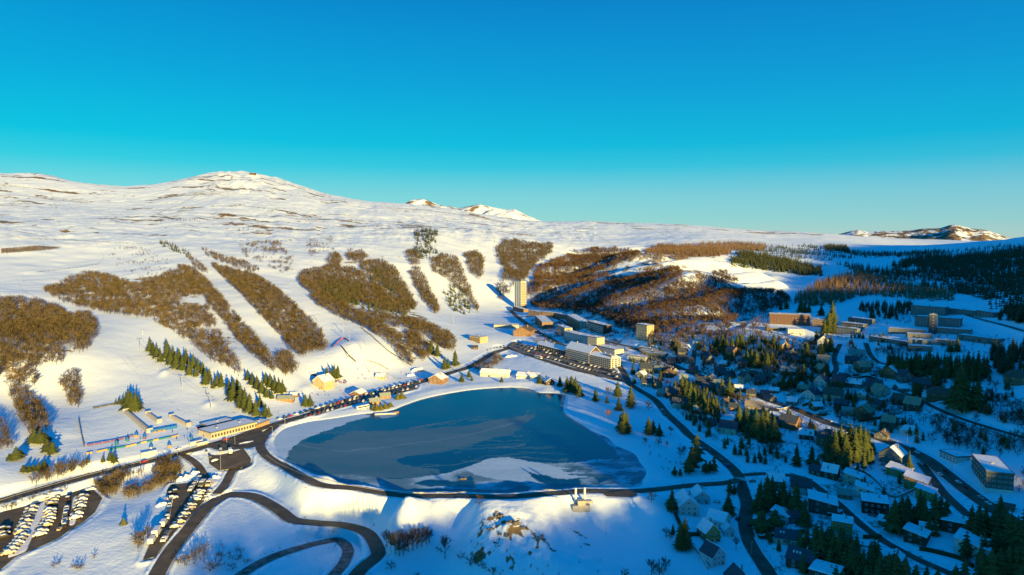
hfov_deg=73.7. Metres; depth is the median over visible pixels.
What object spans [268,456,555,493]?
guard rail
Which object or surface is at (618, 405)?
spruce tree
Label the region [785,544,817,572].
house
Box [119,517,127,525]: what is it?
round shrub
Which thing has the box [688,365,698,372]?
house
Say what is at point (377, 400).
cabin
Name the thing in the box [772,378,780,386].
house
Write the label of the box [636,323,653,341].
apartment block
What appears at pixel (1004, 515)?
spruce tree
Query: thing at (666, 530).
bare tree
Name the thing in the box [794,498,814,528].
spruce tree
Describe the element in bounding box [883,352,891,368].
spruce tree
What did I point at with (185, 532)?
valley road
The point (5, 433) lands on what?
bare wood
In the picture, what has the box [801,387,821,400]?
house
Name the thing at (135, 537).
bare tree
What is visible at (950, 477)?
road
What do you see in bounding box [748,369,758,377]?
house
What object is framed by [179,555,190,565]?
bare bush
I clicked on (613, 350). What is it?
apartment block
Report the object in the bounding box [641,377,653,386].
house
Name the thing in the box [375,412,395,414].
pontoon
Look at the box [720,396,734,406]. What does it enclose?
house
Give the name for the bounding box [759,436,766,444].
bare tree
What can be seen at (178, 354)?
spruce tree
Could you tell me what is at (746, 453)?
conifer wood
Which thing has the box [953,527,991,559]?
house
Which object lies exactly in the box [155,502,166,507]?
snow heap
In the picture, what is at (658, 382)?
house
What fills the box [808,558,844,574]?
house
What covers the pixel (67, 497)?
parked car
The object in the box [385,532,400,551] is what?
bare tree
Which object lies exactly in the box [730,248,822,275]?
conifer wood
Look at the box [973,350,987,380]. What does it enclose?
spruce tree
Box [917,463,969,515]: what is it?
slip road
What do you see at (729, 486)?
spruce tree
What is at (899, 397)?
house
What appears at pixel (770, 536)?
conifer wood
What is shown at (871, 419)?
thicket
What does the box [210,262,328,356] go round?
bare wood
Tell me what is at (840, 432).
spruce tree
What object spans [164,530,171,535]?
parked car
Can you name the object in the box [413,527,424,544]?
bare tree
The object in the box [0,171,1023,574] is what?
terrain
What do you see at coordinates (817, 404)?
house
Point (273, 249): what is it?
bare wood
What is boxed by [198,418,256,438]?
lift terminal
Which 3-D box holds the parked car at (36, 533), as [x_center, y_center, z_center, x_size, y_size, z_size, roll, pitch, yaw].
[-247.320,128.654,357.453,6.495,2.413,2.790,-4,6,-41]
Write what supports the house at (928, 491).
on the terrain
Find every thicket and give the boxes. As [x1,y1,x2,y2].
[1,487,67,509]
[28,458,89,483]
[92,467,144,497]
[119,470,179,497]
[150,452,184,475]
[186,543,241,566]
[532,319,642,362]
[544,318,628,344]
[630,329,1023,444]
[633,341,923,421]
[640,334,931,425]
[654,377,845,461]
[671,394,827,455]
[773,464,910,568]
[779,453,970,560]
[836,313,1010,353]
[841,329,986,355]
[880,342,920,355]
[930,409,1023,456]
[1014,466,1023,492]
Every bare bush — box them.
[170,555,183,563]
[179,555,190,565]
[183,550,197,559]
[190,547,201,557]
[191,542,207,552]
[201,561,216,571]
[209,558,221,566]
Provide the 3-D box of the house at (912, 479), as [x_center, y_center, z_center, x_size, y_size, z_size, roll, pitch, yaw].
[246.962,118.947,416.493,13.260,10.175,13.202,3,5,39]
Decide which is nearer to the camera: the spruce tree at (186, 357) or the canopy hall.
the canopy hall
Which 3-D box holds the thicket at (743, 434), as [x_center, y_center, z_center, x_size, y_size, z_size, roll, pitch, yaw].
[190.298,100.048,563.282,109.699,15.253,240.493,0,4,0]
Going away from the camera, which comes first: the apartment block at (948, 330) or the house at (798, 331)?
the apartment block at (948, 330)
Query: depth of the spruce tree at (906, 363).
590.22 m
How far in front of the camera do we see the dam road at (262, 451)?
403.87 m
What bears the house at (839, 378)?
on the terrain
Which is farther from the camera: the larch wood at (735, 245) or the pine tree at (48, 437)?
the larch wood at (735, 245)
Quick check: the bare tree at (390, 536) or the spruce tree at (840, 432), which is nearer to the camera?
the bare tree at (390, 536)
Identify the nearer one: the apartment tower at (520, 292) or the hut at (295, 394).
the hut at (295, 394)
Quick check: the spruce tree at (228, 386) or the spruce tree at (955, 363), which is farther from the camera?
the spruce tree at (228, 386)
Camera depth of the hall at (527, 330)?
933.24 m
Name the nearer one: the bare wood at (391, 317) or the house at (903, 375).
the house at (903, 375)
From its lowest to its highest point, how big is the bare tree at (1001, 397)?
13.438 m
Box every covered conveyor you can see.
[123,408,152,432]
[145,410,161,422]
[169,413,190,426]
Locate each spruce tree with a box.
[107,450,112,460]
[110,450,118,463]
[117,389,130,411]
[120,391,126,407]
[124,391,133,410]
[129,391,141,411]
[137,394,144,408]
[145,337,151,351]
[148,343,154,355]
[151,342,158,358]
[155,348,164,362]
[162,338,169,358]
[165,347,173,364]
[169,351,179,369]
[177,348,181,360]
[177,355,186,370]
[183,348,190,363]
[185,359,192,375]
[190,355,196,367]
[192,367,198,376]
[195,359,200,370]
[199,361,204,373]
[199,367,209,384]
[207,368,212,380]
[214,373,218,386]
[215,373,227,387]
[224,377,237,401]
[225,380,230,394]
[234,384,242,407]
[235,379,240,390]
[239,386,247,409]
[242,393,253,412]
[243,370,249,379]
[247,372,254,384]
[248,399,261,415]
[252,375,259,388]
[256,393,263,406]
[257,379,264,392]
[258,403,267,416]
[262,372,267,383]
[263,385,269,397]
[265,374,271,387]
[265,407,272,416]
[270,374,276,390]
[274,377,286,393]
[281,379,287,393]
[300,395,309,406]
[307,394,314,406]
[331,364,337,379]
[335,365,342,377]
[427,340,435,352]
[432,344,442,356]
[441,356,447,369]
[451,351,460,365]
[458,373,464,381]
[536,374,542,383]
[556,377,563,385]
[561,377,570,391]
[569,375,573,388]
[570,376,578,393]
[575,383,584,396]
[591,388,599,400]
[612,382,623,396]
[613,397,623,410]
[615,411,632,433]
[625,386,636,407]
[626,412,632,433]
[630,365,635,373]
[642,417,653,434]
[651,419,656,432]
[654,422,663,436]
[658,370,663,380]
[665,487,677,512]
[668,339,674,348]
[670,525,675,534]
[672,520,687,551]
[678,376,684,390]
[680,377,689,395]
[680,515,694,551]
[685,380,696,401]
[685,386,696,407]
[691,390,701,406]
[695,339,701,349]
[697,391,707,412]
[702,396,714,415]
[709,385,716,394]
[711,397,717,411]
[713,335,718,348]
[714,335,724,351]
[720,377,735,398]
[721,338,728,351]
[721,490,736,516]
[726,479,732,492]
[732,482,736,494]
[733,403,742,421]
[734,333,740,347]
[738,406,748,430]
[740,408,753,437]
[743,350,748,359]
[746,350,754,366]
[746,407,766,437]
[748,484,767,512]
[750,351,761,367]
[759,350,764,364]
[759,410,767,430]
[760,352,772,365]
[760,473,775,509]
[763,415,785,443]
[764,410,771,427]
[768,334,777,347]
[769,352,775,363]
[769,475,777,503]
[773,481,790,505]
[777,342,782,353]
[777,373,788,390]
[783,299,789,308]
[786,372,795,388]
[786,478,802,511]
[789,446,801,467]
[793,374,798,386]
[794,300,802,311]
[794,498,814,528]
[797,370,802,379]
[800,350,809,363]
[800,364,809,378]
[801,302,808,312]
[803,528,810,546]
[804,342,812,355]
[805,444,815,464]
[806,524,828,560]
[807,302,811,312]
[808,525,818,548]
[812,331,818,343]
[816,303,824,315]
[816,342,825,353]
[816,438,835,458]
[818,318,830,333]
[821,362,831,375]
[822,336,831,351]
[823,532,836,559]
[824,301,839,324]
[824,313,834,331]
[824,526,831,560]
[828,337,837,351]
[829,429,842,456]
[831,315,837,332]
[832,527,846,565]
[837,424,844,451]
[839,432,858,462]
[839,538,864,574]
[844,388,850,399]
[844,422,857,447]
[850,427,866,463]
[853,549,860,574]
[857,422,867,457]
[858,548,868,574]
[860,429,873,456]
[863,546,875,572]
[874,553,884,574]
[878,497,903,536]
[881,552,892,574]
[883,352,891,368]
[884,510,891,530]
[888,354,896,365]
[889,553,903,574]
[894,355,900,367]
[896,353,904,369]
[898,493,911,532]
[900,555,911,574]
[903,355,910,371]
[904,450,914,470]
[904,496,916,523]
[909,357,913,373]
[910,354,917,369]
[910,380,922,397]
[910,563,921,574]
[911,353,930,375]
[912,489,927,524]
[915,493,931,521]
[922,566,929,574]
[923,349,932,374]
[926,355,937,373]
[929,367,937,385]
[929,492,942,527]
[934,373,945,386]
[936,355,941,367]
[938,376,957,404]
[938,493,948,523]
[939,366,973,412]
[940,356,951,374]
[944,498,951,513]
[945,339,954,351]
[949,372,977,411]
[951,355,960,373]
[951,358,957,376]
[951,563,959,574]
[952,355,970,378]
[953,339,961,351]
[958,351,977,379]
[959,556,970,574]
[963,504,975,529]
[964,502,990,536]
[967,353,977,378]
[967,377,987,410]
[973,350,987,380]
[975,549,987,574]
[980,548,1001,574]
[981,355,990,376]
[983,502,989,526]
[985,356,993,372]
[986,509,1002,541]
[990,495,1008,521]
[997,507,1009,533]
[998,513,1015,560]
[1000,516,1021,554]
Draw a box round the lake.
[274,387,645,492]
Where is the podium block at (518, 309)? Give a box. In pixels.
[513,306,528,311]
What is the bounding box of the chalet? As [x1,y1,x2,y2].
[312,373,334,390]
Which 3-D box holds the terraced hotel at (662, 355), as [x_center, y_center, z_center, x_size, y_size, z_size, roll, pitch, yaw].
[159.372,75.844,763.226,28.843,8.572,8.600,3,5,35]
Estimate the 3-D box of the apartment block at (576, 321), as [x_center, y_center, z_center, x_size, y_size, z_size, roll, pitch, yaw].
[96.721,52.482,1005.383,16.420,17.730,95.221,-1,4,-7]
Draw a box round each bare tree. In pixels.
[131,531,145,542]
[133,538,143,548]
[136,529,148,544]
[141,525,152,538]
[380,529,390,544]
[384,531,394,547]
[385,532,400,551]
[389,529,406,555]
[395,533,412,555]
[403,530,414,551]
[406,526,421,543]
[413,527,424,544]
[416,527,427,546]
[422,526,432,544]
[435,534,451,558]
[621,568,629,574]
[646,558,657,574]
[652,558,665,574]
[661,527,670,537]
[661,556,671,570]
[732,537,739,544]
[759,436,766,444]
[763,440,773,451]
[767,444,778,456]
[775,443,785,452]
[865,394,879,405]
[980,404,994,415]
[984,388,1003,407]
[994,394,1008,409]
[1005,400,1020,409]
[1008,428,1017,442]
[1014,398,1023,408]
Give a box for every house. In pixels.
[428,372,447,384]
[636,370,647,377]
[640,362,653,373]
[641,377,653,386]
[653,365,662,373]
[654,378,662,388]
[656,388,665,396]
[662,368,676,377]
[665,386,679,398]
[666,366,678,374]
[667,356,676,363]
[672,396,687,408]
[674,488,699,516]
[677,347,687,354]
[677,354,687,363]
[679,373,688,381]
[684,356,694,363]
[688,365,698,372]
[689,484,710,504]
[692,341,697,348]
[693,405,703,413]
[695,376,710,385]
[696,517,720,541]
[699,539,726,567]
[700,350,708,359]
[701,382,715,391]
[703,417,717,426]
[704,353,713,364]
[706,508,731,529]
[707,372,716,379]
[713,378,723,385]
[714,366,725,376]
[717,385,724,395]
[718,360,730,366]
[718,419,739,434]
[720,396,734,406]
[720,520,734,536]
[723,370,735,379]
[723,562,746,574]
[725,345,738,356]
[728,402,740,410]
[734,383,742,391]
[737,358,747,368]
[737,370,751,383]
[744,400,763,412]
[746,388,756,396]
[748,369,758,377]
[754,374,766,384]
[760,389,769,395]
[763,365,774,373]
[763,393,776,401]
[764,372,775,380]
[766,349,778,355]
[766,471,784,487]
[768,407,781,412]
[769,386,779,393]
[769,410,782,419]
[770,504,789,524]
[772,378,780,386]
[774,527,798,545]
[777,413,802,430]
[780,339,790,350]
[780,365,795,375]
[782,352,792,359]
[785,508,800,523]
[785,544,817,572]
[786,327,804,335]
[786,396,798,405]
[789,476,812,495]
[792,354,801,363]
[797,383,809,392]
[799,427,813,439]
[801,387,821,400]
[807,489,838,515]
[808,463,822,476]
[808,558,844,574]
[809,400,823,411]
[813,373,829,387]
[814,363,825,373]
[816,333,828,345]
[816,354,830,364]
[816,427,833,445]
[820,462,840,480]
[822,387,843,400]
[831,373,847,387]
[831,513,853,537]
[833,398,848,408]
[837,487,852,499]
[841,405,854,415]
[843,467,865,485]
[844,355,858,363]
[845,377,862,388]
[848,348,865,357]
[853,360,871,372]
[853,403,875,417]
[854,480,874,498]
[856,390,868,399]
[860,492,889,514]
[865,378,882,390]
[868,398,883,408]
[870,382,890,397]
[873,429,890,439]
[877,514,885,523]
[878,443,907,463]
[879,364,897,378]
[881,414,897,428]
[883,548,904,563]
[885,461,913,478]
[891,392,910,405]
[893,382,910,391]
[895,368,914,383]
[898,423,921,434]
[903,395,924,411]
[903,469,931,489]
[903,522,931,546]
[911,377,931,388]
[915,482,937,500]
[918,520,938,536]
[921,392,926,400]
[926,385,948,401]
[940,513,968,533]
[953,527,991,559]
[1003,368,1023,385]
[1003,502,1015,511]
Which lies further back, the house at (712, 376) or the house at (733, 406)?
the house at (712, 376)
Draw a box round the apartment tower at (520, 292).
[514,279,526,307]
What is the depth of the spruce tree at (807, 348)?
663.40 m
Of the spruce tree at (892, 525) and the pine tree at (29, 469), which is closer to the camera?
the spruce tree at (892, 525)
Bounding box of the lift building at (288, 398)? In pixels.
[277,395,294,402]
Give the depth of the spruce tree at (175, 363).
659.99 m
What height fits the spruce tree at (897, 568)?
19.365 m
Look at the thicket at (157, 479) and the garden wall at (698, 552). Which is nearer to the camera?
the garden wall at (698, 552)
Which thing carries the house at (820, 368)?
on the terrain
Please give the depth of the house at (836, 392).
571.38 m
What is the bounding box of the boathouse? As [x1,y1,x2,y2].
[542,376,554,385]
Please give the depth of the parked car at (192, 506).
391.29 m
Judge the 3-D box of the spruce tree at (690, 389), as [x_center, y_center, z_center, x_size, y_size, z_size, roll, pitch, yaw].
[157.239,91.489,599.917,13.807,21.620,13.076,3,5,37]
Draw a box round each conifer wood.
[159,239,189,256]
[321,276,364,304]
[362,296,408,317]
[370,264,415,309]
[411,226,437,258]
[443,281,470,313]
[537,248,620,298]
[630,355,654,379]
[643,330,1013,454]
[652,376,838,463]
[675,380,725,421]
[702,335,778,360]
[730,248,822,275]
[739,409,781,444]
[744,243,856,266]
[759,482,791,511]
[765,463,987,574]
[777,353,799,377]
[795,520,895,574]
[810,349,822,381]
[822,433,875,468]
[823,243,850,251]
[841,242,1010,257]
[844,259,1023,301]
[849,332,892,351]
[859,299,912,319]
[882,499,947,535]
[891,244,1023,287]
[892,350,988,381]
[959,509,1023,574]
[988,296,1005,308]
[989,336,1023,374]
[997,298,1023,322]
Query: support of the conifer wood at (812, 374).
on the terrain
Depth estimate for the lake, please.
486.94 m
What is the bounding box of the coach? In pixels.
[356,404,369,409]
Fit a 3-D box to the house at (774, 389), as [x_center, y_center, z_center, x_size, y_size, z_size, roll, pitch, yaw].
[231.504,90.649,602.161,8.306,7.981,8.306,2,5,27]
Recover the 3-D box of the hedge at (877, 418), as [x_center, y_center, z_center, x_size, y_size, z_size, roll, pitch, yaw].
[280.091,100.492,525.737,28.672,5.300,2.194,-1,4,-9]
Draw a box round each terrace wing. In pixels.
[638,346,658,349]
[639,348,663,352]
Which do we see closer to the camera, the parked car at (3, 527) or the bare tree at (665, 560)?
the bare tree at (665, 560)
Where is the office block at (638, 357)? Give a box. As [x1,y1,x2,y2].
[627,354,649,362]
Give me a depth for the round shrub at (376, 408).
590.19 m
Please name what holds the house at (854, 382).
on the terrain
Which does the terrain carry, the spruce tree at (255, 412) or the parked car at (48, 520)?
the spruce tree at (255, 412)
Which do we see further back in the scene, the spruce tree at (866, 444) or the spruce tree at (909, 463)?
the spruce tree at (866, 444)
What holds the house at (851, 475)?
on the terrain
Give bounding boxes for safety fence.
[86,435,132,445]
[92,403,113,408]
[361,328,411,365]
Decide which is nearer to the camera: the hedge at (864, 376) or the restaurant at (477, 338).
the hedge at (864, 376)
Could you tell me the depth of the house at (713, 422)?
530.45 m
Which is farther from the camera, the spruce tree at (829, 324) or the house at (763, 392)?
the spruce tree at (829, 324)
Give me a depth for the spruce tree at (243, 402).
571.79 m
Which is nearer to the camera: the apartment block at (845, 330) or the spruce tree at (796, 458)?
the spruce tree at (796, 458)
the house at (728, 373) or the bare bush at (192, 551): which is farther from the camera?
the house at (728, 373)
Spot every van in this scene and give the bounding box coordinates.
[147,535,156,543]
[159,518,167,526]
[198,479,205,486]
[205,478,213,485]
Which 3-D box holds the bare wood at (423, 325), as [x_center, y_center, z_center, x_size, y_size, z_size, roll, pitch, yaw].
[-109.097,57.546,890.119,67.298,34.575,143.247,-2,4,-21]
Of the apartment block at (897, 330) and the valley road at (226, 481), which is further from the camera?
the apartment block at (897, 330)
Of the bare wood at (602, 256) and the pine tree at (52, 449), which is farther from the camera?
the bare wood at (602, 256)
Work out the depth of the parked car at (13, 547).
340.02 m
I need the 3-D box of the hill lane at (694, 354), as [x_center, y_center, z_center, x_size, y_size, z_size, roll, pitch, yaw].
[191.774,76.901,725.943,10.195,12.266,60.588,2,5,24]
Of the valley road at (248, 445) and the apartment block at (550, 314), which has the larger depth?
the apartment block at (550, 314)
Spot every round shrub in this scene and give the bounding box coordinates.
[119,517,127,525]
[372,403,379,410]
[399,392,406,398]
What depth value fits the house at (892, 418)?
506.62 m
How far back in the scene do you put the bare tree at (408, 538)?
353.09 m
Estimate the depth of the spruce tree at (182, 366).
653.59 m
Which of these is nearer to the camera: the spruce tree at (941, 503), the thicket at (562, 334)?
the spruce tree at (941, 503)
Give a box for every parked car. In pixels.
[0,525,10,529]
[0,530,10,533]
[0,533,9,538]
[0,549,16,555]
[3,545,18,549]
[6,541,21,547]
[8,538,24,544]
[12,535,27,541]
[13,528,28,534]
[14,524,29,530]
[14,532,29,537]
[16,522,31,526]
[18,518,32,522]
[19,514,33,520]
[21,512,35,516]
[23,507,37,512]
[24,504,38,509]
[32,531,46,536]
[33,527,48,531]
[37,521,51,527]
[39,518,53,524]
[42,512,55,517]
[42,515,55,520]
[43,506,56,511]
[43,509,56,514]
[45,497,58,502]
[45,500,57,505]
[46,495,59,499]
[61,517,67,522]
[61,522,67,527]
[62,511,68,516]
[63,505,69,511]
[64,495,70,500]
[69,514,82,519]
[70,510,83,515]
[72,507,84,511]
[73,503,85,508]
[74,500,86,504]
[75,496,87,501]
[76,493,88,497]
[160,535,168,541]
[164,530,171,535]
[166,495,177,499]
[168,488,179,493]
[169,523,181,528]
[172,518,185,523]
[175,515,187,519]
[178,511,190,515]
[181,508,193,511]
[183,505,195,508]
[184,502,196,506]
[188,496,200,500]
[192,491,203,494]
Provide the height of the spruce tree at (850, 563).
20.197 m
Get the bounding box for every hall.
[200,417,233,426]
[255,418,269,427]
[513,324,535,335]
[939,449,986,463]
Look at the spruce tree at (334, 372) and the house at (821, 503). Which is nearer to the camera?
the house at (821, 503)
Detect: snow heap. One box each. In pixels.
[22,490,62,502]
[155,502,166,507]
[174,474,193,481]
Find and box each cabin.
[368,397,380,404]
[379,392,390,398]
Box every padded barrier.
[107,446,125,449]
[150,425,176,432]
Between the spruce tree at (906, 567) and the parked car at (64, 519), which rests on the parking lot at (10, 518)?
the parked car at (64, 519)
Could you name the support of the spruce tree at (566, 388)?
on the terrain
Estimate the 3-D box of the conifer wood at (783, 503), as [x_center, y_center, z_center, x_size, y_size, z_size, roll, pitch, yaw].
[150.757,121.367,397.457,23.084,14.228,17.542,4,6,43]
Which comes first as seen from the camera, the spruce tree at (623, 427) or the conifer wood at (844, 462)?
the conifer wood at (844, 462)
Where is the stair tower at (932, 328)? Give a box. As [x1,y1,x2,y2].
[928,313,937,333]
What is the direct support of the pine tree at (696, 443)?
on the terrain
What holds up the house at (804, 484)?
on the terrain
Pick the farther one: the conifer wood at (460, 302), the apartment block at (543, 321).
the conifer wood at (460, 302)
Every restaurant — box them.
[469,334,487,342]
[480,367,511,376]
[494,323,518,328]
[516,371,540,378]
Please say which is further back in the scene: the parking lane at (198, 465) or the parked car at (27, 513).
the parking lane at (198, 465)
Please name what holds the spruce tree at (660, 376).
on the terrain
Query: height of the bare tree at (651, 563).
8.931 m
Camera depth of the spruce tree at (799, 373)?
614.16 m
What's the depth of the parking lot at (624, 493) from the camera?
398.16 m
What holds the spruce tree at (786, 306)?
on the terrain
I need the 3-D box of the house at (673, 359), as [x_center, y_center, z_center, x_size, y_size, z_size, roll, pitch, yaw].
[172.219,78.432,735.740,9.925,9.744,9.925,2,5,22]
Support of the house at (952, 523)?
on the terrain
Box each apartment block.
[528,310,540,315]
[535,315,552,328]
[541,311,557,317]
[555,312,565,319]
[557,324,571,332]
[564,330,590,343]
[566,314,587,329]
[587,320,611,334]
[587,335,603,346]
[596,344,623,355]
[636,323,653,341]
[769,312,810,325]
[811,318,823,326]
[833,325,862,334]
[841,321,867,327]
[848,317,875,324]
[869,335,912,345]
[888,327,926,333]
[906,332,932,338]
[907,338,933,344]
[908,343,932,351]
[910,304,948,315]
[915,315,928,326]
[934,338,956,345]
[937,326,972,334]
[938,316,962,326]
[949,307,976,315]
[957,333,1004,343]
[971,453,1014,493]
[976,310,1003,317]
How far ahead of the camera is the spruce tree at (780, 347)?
679.01 m
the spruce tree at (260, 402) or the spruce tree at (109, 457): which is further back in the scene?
the spruce tree at (260, 402)
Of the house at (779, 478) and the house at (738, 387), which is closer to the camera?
the house at (779, 478)
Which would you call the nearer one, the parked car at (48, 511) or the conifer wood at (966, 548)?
the conifer wood at (966, 548)
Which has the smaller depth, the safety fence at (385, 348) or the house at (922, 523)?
the house at (922, 523)
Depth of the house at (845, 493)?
401.61 m
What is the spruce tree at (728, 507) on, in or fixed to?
on the terrain
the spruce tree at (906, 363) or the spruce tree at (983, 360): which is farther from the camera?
the spruce tree at (906, 363)
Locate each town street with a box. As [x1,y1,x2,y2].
[509,310,565,345]
[524,316,631,346]
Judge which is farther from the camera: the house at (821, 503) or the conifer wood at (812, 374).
the conifer wood at (812, 374)
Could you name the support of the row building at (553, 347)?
on the terrain
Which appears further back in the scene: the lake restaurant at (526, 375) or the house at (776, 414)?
the lake restaurant at (526, 375)
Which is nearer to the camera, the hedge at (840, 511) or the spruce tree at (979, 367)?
the hedge at (840, 511)
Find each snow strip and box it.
[8,500,48,557]
[69,495,76,524]
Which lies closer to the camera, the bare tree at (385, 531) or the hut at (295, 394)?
the bare tree at (385, 531)
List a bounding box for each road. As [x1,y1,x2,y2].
[0,342,521,502]
[149,492,385,574]
[212,467,240,493]
[223,443,259,449]
[235,537,353,574]
[255,426,743,498]
[617,365,744,476]
[629,347,1020,520]
[736,481,776,574]
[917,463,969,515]
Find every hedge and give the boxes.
[674,512,682,524]
[689,532,698,535]
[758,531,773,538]
[812,413,826,415]
[826,509,842,516]
[849,373,874,377]
[853,373,875,378]
[858,414,891,421]
[863,534,881,538]
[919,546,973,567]
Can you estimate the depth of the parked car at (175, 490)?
414.68 m
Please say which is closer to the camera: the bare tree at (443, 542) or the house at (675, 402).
the bare tree at (443, 542)
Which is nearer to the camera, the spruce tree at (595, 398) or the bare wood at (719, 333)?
the spruce tree at (595, 398)
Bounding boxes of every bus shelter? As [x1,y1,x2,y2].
[140,450,156,456]
[189,439,202,445]
[196,441,207,445]
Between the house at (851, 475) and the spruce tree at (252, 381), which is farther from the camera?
the spruce tree at (252, 381)
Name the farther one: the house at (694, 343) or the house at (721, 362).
the house at (694, 343)
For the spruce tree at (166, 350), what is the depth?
687.19 m
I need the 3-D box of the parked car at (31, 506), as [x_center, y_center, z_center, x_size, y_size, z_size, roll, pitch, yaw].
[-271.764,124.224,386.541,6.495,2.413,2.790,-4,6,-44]
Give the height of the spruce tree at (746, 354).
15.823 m
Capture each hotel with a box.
[565,341,600,362]
[589,351,620,368]
[641,351,666,357]
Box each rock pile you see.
[494,513,503,517]
[497,532,509,536]
[505,520,520,525]
[519,525,528,529]
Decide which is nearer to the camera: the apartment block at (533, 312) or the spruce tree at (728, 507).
the spruce tree at (728, 507)
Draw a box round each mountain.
[405,199,539,220]
[840,225,1010,240]
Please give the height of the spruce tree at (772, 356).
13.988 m
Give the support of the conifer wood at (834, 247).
on the terrain
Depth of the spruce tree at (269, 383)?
619.01 m
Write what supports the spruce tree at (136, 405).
on the terrain
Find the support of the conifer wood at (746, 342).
on the terrain
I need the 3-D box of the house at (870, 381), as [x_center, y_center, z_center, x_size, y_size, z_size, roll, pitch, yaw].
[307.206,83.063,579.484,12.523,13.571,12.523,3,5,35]
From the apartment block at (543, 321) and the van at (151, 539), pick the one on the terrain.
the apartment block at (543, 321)
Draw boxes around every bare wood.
[0,294,99,384]
[0,416,15,446]
[3,377,52,433]
[42,267,240,371]
[57,368,82,405]
[111,245,171,279]
[177,263,281,369]
[187,254,207,271]
[202,247,258,270]
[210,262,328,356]
[239,239,293,271]
[273,347,299,375]
[296,263,395,310]
[306,236,332,254]
[308,289,415,363]
[327,251,343,267]
[345,248,368,261]
[356,307,404,327]
[358,258,417,308]
[370,283,410,315]
[399,315,456,351]
[405,248,420,266]
[405,328,430,359]
[408,265,439,313]
[430,252,479,311]
[463,249,485,278]
[474,352,502,369]
[495,237,553,299]
[527,246,641,296]
[529,264,790,340]
[631,312,771,350]
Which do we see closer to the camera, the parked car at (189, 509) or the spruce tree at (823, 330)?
the parked car at (189, 509)
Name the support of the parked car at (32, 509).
on the parking lot at (10, 518)
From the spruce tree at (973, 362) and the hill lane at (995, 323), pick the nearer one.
the spruce tree at (973, 362)
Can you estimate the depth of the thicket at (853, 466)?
395.96 m
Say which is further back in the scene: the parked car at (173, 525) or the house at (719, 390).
the house at (719, 390)
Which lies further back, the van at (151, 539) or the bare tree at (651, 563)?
the van at (151, 539)
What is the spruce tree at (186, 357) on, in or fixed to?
on the terrain
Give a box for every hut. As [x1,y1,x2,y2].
[289,392,298,397]
[350,388,366,396]
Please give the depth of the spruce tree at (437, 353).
806.35 m
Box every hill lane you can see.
[684,350,695,369]
[828,344,841,377]
[863,343,886,364]
[891,388,1023,436]
[967,315,1023,330]
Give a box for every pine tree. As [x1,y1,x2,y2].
[10,447,27,460]
[19,464,26,472]
[24,430,37,443]
[24,465,33,472]
[31,429,46,444]
[34,463,44,470]
[38,439,51,452]
[41,460,48,467]
[43,432,53,440]
[47,441,60,454]
[671,466,677,475]
[682,455,695,473]
[685,444,700,468]
[690,433,704,461]
[700,460,710,473]
[709,455,718,471]
[748,509,772,533]
[767,509,786,530]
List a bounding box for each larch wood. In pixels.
[643,242,730,259]
[689,240,768,250]
[788,268,954,305]
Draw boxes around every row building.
[537,340,565,355]
[765,326,798,330]
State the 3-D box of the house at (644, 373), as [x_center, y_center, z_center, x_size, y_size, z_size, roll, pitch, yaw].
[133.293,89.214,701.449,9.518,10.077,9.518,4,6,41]
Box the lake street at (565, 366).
[500,347,623,381]
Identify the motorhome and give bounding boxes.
[151,525,161,536]
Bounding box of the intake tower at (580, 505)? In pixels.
[572,487,592,511]
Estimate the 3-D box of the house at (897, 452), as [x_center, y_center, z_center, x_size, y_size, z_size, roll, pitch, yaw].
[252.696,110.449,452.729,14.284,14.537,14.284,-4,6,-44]
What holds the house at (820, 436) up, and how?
on the terrain
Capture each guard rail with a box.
[0,444,205,499]
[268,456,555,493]
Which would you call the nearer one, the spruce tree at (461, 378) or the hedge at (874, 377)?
the hedge at (874, 377)
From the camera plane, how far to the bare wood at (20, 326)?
695.04 m
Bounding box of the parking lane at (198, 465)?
[179,454,209,480]
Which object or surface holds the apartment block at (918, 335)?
on the terrain
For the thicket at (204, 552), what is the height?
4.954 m
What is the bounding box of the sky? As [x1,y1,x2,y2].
[0,0,1023,237]
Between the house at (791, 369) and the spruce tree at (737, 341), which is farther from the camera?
the spruce tree at (737, 341)
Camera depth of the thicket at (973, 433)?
465.60 m
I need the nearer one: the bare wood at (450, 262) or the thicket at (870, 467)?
the thicket at (870, 467)
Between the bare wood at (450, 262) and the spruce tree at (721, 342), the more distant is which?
the bare wood at (450, 262)
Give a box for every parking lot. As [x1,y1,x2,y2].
[0,488,101,569]
[143,478,207,559]
[208,442,250,469]
[210,430,267,448]
[310,381,418,414]
[508,342,621,378]
[602,490,637,496]
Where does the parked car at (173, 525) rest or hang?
on the parking lot at (184, 495)
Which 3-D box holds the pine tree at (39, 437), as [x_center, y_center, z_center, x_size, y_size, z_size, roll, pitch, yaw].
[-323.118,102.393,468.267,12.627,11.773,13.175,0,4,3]
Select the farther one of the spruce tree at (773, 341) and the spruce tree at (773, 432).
the spruce tree at (773, 341)
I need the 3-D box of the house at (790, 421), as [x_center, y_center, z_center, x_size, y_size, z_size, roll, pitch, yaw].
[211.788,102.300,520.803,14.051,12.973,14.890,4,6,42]
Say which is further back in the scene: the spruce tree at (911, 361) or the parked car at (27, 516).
the spruce tree at (911, 361)
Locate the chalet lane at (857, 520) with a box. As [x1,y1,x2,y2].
[742,472,952,574]
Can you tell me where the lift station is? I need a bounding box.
[375,373,385,379]
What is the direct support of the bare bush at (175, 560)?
on the terrain
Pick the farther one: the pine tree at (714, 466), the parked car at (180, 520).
the pine tree at (714, 466)
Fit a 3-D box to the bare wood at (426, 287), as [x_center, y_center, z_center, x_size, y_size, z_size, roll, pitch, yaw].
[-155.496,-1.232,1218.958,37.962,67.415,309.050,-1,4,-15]
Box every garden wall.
[689,542,708,569]
[754,537,774,569]
[859,468,878,483]
[879,482,913,497]
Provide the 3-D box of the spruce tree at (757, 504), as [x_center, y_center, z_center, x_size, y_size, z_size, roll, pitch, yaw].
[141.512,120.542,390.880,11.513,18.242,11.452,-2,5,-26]

